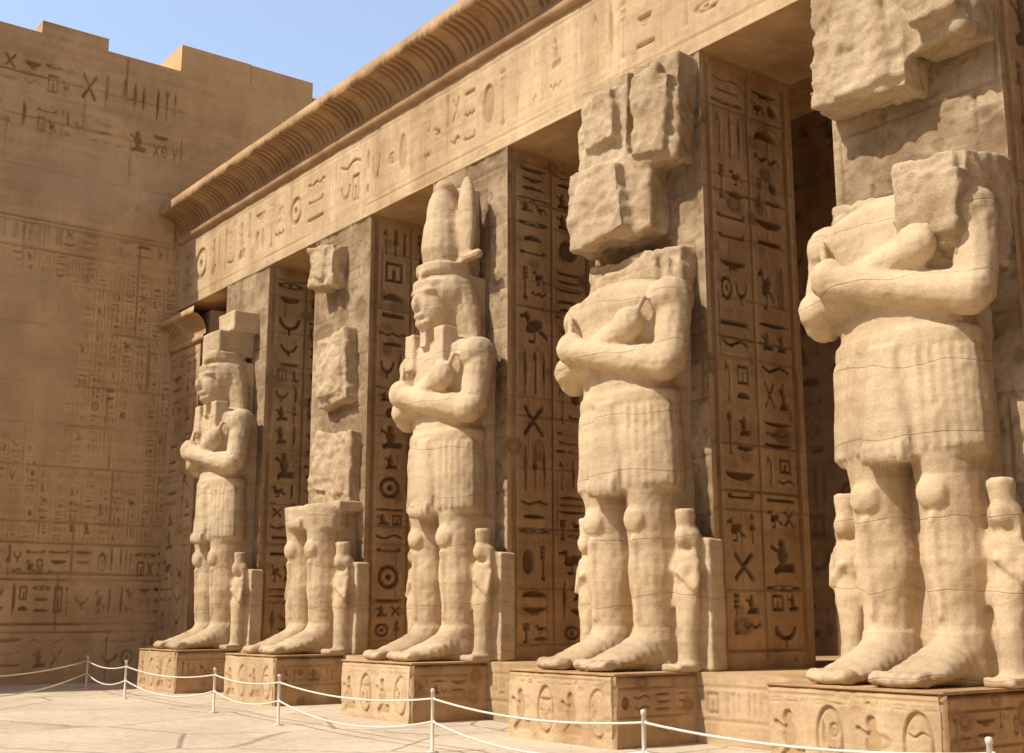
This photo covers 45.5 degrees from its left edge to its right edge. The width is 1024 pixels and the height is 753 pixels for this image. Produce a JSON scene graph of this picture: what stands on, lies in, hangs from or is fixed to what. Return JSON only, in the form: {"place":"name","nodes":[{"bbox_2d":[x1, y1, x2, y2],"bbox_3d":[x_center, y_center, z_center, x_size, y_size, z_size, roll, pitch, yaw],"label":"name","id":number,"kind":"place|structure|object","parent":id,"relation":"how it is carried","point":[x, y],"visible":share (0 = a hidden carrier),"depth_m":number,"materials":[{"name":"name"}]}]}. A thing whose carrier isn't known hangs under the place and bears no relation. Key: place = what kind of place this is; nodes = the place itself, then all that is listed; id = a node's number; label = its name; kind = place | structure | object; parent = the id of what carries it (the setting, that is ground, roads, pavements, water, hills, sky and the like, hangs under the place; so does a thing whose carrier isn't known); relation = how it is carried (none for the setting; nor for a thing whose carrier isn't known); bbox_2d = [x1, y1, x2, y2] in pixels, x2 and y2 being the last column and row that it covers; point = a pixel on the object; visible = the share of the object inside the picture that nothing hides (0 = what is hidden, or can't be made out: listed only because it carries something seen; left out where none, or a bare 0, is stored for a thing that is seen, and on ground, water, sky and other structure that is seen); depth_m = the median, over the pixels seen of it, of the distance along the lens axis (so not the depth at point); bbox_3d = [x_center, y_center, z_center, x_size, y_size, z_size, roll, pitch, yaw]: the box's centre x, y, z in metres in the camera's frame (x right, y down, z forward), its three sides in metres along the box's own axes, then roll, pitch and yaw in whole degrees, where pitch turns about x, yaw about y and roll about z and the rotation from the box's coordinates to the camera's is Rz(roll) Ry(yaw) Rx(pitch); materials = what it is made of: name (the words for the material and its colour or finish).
{"place":"outdoors","nodes":[
{"label":"outdoors","id":0,"kind":"place"},
{"bbox_2d":[155,342,200,641],"bbox_3d":[-8.578,3.009,31.412,0.065,7.650,1.995,8,-14,-36],"label":"door jamb","id":1,"kind":"object","parent":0,"point":[173,581],"visible":0.87,"depth_m":31.43,"materials":[{"name":"beige stone"}]},
{"bbox_2d":[159,306,226,353],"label":"cornice","id":2,"kind":"structure","parent":1,"relation":"on","point":[186,328],"depth_m":31.67,"materials":[{"name":"beige stone"}]},
{"bbox_2d":[186,342,202,630],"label":"pillar","id":3,"kind":"structure","parent":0,"point":[190,617],"depth_m":30.27,"materials":[{"name":"beige stone"}]},
{"bbox_2d":[0,0,458,98],"label":"sky","id":4,"kind":"structure","parent":0,"point":[322,43],"materials":[{"name":"blue"}]},
{"bbox_2d":[177,77,312,313],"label":"pylon wall","id":5,"kind":"structure","parent":0,"point":[225,124],"depth_m":34.91,"materials":[{"name":"beige stone"}]},
{"bbox_2d":[0,681,770,752],"bbox_3d":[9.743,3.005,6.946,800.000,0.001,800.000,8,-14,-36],"label":"ground","id":6,"kind":"structure","parent":0,"point":[76,718],"depth_m":17.75,"materials":[{"name":"stone"}]},
{"bbox_2d":[0,21,189,685],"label":"wall","id":7,"kind":"structure","parent":6,"relation":"on","point":[92,154],"depth_m":31.49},
{"bbox_2d":[35,20,315,107],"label":"pylon wall blocks","id":8,"kind":"structure","parent":7,"relation":"on","point":[188,61],"depth_m":35.21,"materials":[{"name":"beige stone"}]},
{"bbox_2d":[137,650,177,693],"bbox_3d":[-7.829,6.487,26.883,0.073,0.875,2.210,8,-14,-36],"label":"pedestal","id":9,"kind":"object","parent":6,"relation":"on","point":[158,662],"visible":0.98,"depth_m":26.77,"materials":[{"name":"stone"}]},
{"bbox_2d":[173,651,237,693],"bbox_3d":[-6.626,6.403,26.460,1.450,0.875,0.084,8,-14,-36],"label":"pedestal","id":10,"kind":"object","parent":6,"relation":"on","point":[196,663],"visible":0.68,"depth_m":26.34,"materials":[{"name":"stone"}]},
{"bbox_2d":[139,648,238,651],"bbox_3d":[-7.253,6.129,27.406,1.490,0.029,2.200,8,-14,-36],"label":"pedestal top","id":11,"kind":"object","parent":10,"relation":"on","point":[156,649],"visible":0.69,"depth_m":26.82,"materials":[{"name":"beige stone"}]},
{"bbox_2d":[224,655,276,705],"bbox_3d":[-5.009,5.770,23.247,0.083,0.875,2.210,8,-14,-36],"label":"pedestal","id":12,"kind":"object","parent":6,"relation":"on","point":[253,669],"visible":0.94,"depth_m":23.15,"materials":[{"name":"stone"}]},
{"bbox_2d":[272,656,342,705],"bbox_3d":[-3.809,5.686,22.818,1.450,0.875,0.080,8,-14,-36],"label":"pedestal","id":13,"kind":"object","parent":6,"relation":"on","point":[321,674],"visible":0.91,"depth_m":22.80,"materials":[{"name":"stone"}]},
{"bbox_2d":[225,653,342,656],"bbox_3d":[-4.437,5.412,23.766,1.490,0.029,2.200,8,-14,-36],"label":"pedestal top","id":14,"kind":"object","parent":13,"relation":"on","point":[293,655],"visible":0.68,"depth_m":23.10,"materials":[{"name":"beige stone"}]},
{"bbox_2d":[341,661,414,723],"bbox_3d":[-2.196,5.053,19.605,0.075,0.875,2.210,8,-14,-36],"label":"pedestal","id":15,"kind":"object","parent":6,"relation":"on","point":[363,680],"visible":0.99,"depth_m":19.51,"materials":[{"name":"stone"}]},
{"bbox_2d":[408,663,487,723],"bbox_3d":[-0.993,4.969,19.179,1.450,0.875,0.086,8,-14,-36],"label":"pedestal","id":16,"kind":"object","parent":6,"relation":"on","point":[465,685],"visible":0.93,"depth_m":19.16,"materials":[{"name":"stone"}]},
{"bbox_2d":[341,659,486,664],"bbox_3d":[-1.621,4.695,20.127,1.490,0.029,2.200,8,-14,-36],"label":"pedestal top","id":17,"kind":"object","parent":16,"relation":"on","point":[405,663],"visible":0.66,"depth_m":19.48,"materials":[{"name":"beige stone"}]},
{"bbox_2d":[0,655,995,752],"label":"rope barrier","id":18,"kind":"object","parent":6,"relation":"on","point":[643,722],"visible":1,"depth_m":14.79,"materials":[{"name":"white fabric"}]},
{"bbox_2d":[509,671,617,749],"bbox_3d":[0.620,4.336,15.966,0.080,0.875,2.210,8,-14,-36],"label":"pedestal","id":19,"kind":"object","parent":6,"relation":"on","point":[562,697],"visible":0.97,"depth_m":15.87,"materials":[{"name":"stone"}]},
{"bbox_2d":[508,668,695,676],"bbox_3d":[1.194,3.978,16.487,1.490,0.029,2.200,8,-14,-36],"label":"pedestal top","id":20,"kind":"object","parent":19,"relation":"on","point":[612,674],"visible":0.66,"depth_m":15.79,"materials":[{"name":"beige stone"}]},
{"bbox_2d":[146,646,1023,750],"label":"platform","id":21,"kind":"structure","parent":6,"relation":"on","point":[734,706],"depth_m":15.58,"materials":[{"name":"stone"}]},
{"bbox_2d":[611,674,697,749],"bbox_3d":[1.824,4.252,15.537,1.450,0.875,0.078,8,-14,-36],"label":"pedestal","id":22,"kind":"object","parent":6,"relation":"on","point":[668,700],"visible":0.92,"depth_m":15.52,"materials":[{"name":"stone"}]},
{"bbox_2d":[768,686,950,752],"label":"pedestal","id":23,"kind":"object","parent":6,"relation":"on","point":[853,720],"visible":0.99,"depth_m":12.29,"materials":[{"name":"stone"}]},
{"bbox_2d":[767,681,1023,695],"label":"pedestal top","id":24,"kind":"object","parent":23,"relation":"on","point":[943,691],"visible":0.67,"depth_m":12.20,"materials":[{"name":"beige stone"}]},
{"bbox_2d":[938,690,1023,752],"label":"pedestal","id":25,"kind":"object","parent":6,"relation":"on","point":[975,720],"visible":0.97,"depth_m":11.91,"materials":[{"name":"stone"}]},
{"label":"pedestal","id":26,"kind":"object","parent":6,"relation":"on","visible":0},
{"bbox_2d":[153,310,263,649],"bbox_3d":[-7.038,2.327,28.316,1.813,7.839,2.567,8,-14,-36],"label":"osiride statue","id":27,"kind":"object","parent":26,"relation":"on","point":[218,455],"visible":0.98,"depth_m":27.83,"materials":[{"name":"stone"}]},
{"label":"pedestal","id":28,"kind":"object","parent":6,"relation":"on","visible":0},
{"bbox_2d":[242,500,369,654],"bbox_3d":[-4.222,3.991,24.204,1.819,2.988,2.567,8,-14,-36],"label":"osiride statue","id":29,"kind":"object","parent":28,"relation":"on","point":[327,597],"visible":1,"depth_m":23.76,"materials":[{"name":"stone"}]},
{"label":"pedestal","id":30,"kind":"object","parent":6,"relation":"on","visible":0},
{"bbox_2d":[363,176,515,662],"bbox_3d":[-1.403,0.591,21.097,1.807,8.459,2.569,8,-14,-36],"label":"osiride statue","id":31,"kind":"object","parent":30,"relation":"on","point":[460,594],"visible":0.99,"depth_m":20.60,"materials":[{"name":"stone"}]},
{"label":"pedestal","id":32,"kind":"object","parent":6,"relation":"on","visible":0},
{"bbox_2d":[536,275,727,671],"bbox_3d":[1.411,1.333,17.168,1.812,5.496,2.559,8,-14,-36],"label":"osiride statue","id":33,"kind":"object","parent":32,"relation":"on","point":[649,588],"visible":1,"depth_m":16.79,"materials":[{"name":"stone"}]},
{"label":"pedestal","id":34,"kind":"object","parent":6,"relation":"on","visible":0},
{"bbox_2d":[798,185,1023,688],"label":"osiride statue","id":35,"kind":"object","parent":34,"relation":"on","point":[926,574],"visible":0.98,"depth_m":13.23,"materials":[{"name":"stone"}]},
{"bbox_2d":[810,0,1018,267],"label":"stone blocks","id":36,"kind":"structure","parent":35,"relation":"on","point":[871,54],"depth_m":14.29,"materials":[{"name":"stone"}]},
{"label":"platform floor","id":37,"kind":"structure","parent":6,"relation":"on","visible":0},
{"bbox_2d":[146,645,840,678],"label":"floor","id":38,"kind":"structure","parent":37,"relation":"on","point":[822,661],"depth_m":16.40,"materials":[{"name":"stone"}]},
{"bbox_2d":[226,266,269,568],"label":"pillar","id":39,"kind":"structure","parent":38,"relation":"on","point":[249,293],"depth_m":28.78,"materials":[{"name":"stone"}]},
{"bbox_2d":[258,265,314,640],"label":"pillar","id":40,"kind":"structure","parent":38,"relation":"on","point":[287,412],"depth_m":28.45,"materials":[{"name":"stone"}]},
{"bbox_2d":[308,214,371,561],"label":"pillar","id":41,"kind":"structure","parent":38,"relation":"on","point":[339,309],"depth_m":25.40,"materials":[{"name":"stone"}]},
{"bbox_2d":[307,244,361,503],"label":"stone blocks","id":42,"kind":"structure","parent":41,"relation":"attached to","point":[335,466],"depth_m":25.05,"materials":[{"name":"stone"}]},
{"bbox_2d":[363,214,423,649],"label":"pillar","id":43,"kind":"structure","parent":38,"relation":"on","point":[396,261],"depth_m":24.59,"materials":[{"name":"stone"}]},
{"bbox_2d":[433,146,506,551],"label":"pillar","id":44,"kind":"structure","parent":38,"relation":"on","point":[487,175],"depth_m":21.38,"materials":[{"name":"stone"}]},
{"bbox_2d":[507,146,594,660],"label":"pillar","id":45,"kind":"structure","parent":38,"relation":"on","point":[548,283],"depth_m":21.09,"materials":[{"name":"stone"}]},
{"bbox_2d":[595,50,713,537],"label":"pillar","id":46,"kind":"structure","parent":38,"relation":"on","point":[685,192],"depth_m":17.35,"materials":[{"name":"stone"}]},
{"bbox_2d":[566,50,697,294],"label":"stone blocks","id":47,"kind":"structure","parent":46,"relation":"attached to","point":[635,136],"depth_m":17.94,"materials":[{"name":"stone"}]},
{"bbox_2d":[594,110,850,655],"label":"portico wall","id":48,"kind":"structure","parent":38,"relation":"on","point":[814,192],"depth_m":23.70,"materials":[{"name":"stone"}]},
{"bbox_2d":[699,50,815,670],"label":"pillar","id":49,"kind":"structure","parent":38,"relation":"on","point":[760,489],"depth_m":17.59,"materials":[{"name":"stone"}]},
{"bbox_2d":[832,0,1023,511],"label":"pillar","id":50,"kind":"structure","parent":38,"relation":"on","point":[960,106],"depth_m":14.23,"materials":[{"name":"stone"}]},
{"bbox_2d":[995,0,1023,338],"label":"pillar","id":51,"kind":"structure","parent":38,"relation":"on","point":[1010,18],"depth_m":13.93,"materials":[{"name":"stone"}]},
{"bbox_3d":[4.794,-5.891,17.147,1.860,1.840,43.190,8,-14,-36],"label":"architrave","id":52,"kind":"object","parent":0,"visible":0},
{"bbox_2d":[177,0,793,310],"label":"architrave","id":53,"kind":"object","parent":52,"relation":"attached to","point":[549,72],"visible":0.98,"depth_m":22.81,"materials":[{"name":"stone"}]},
{"bbox_2d":[177,0,814,311],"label":"architrave soffit","id":54,"kind":"structure","parent":53,"relation":"attached to","point":[777,45],"depth_m":18.60,"materials":[{"name":"beige stone"}]},
{"bbox_2d":[180,0,814,245],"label":"roof slab","id":55,"kind":"structure","parent":52,"relation":"on","point":[800,91],"depth_m":24.03,"materials":[{"name":"stone"}]},
{"bbox_2d":[159,0,584,245],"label":"cornice","id":56,"kind":"structure","parent":55,"relation":"attached to","point":[456,40],"depth_m":25.35,"materials":[{"name":"stone"}]}
]}

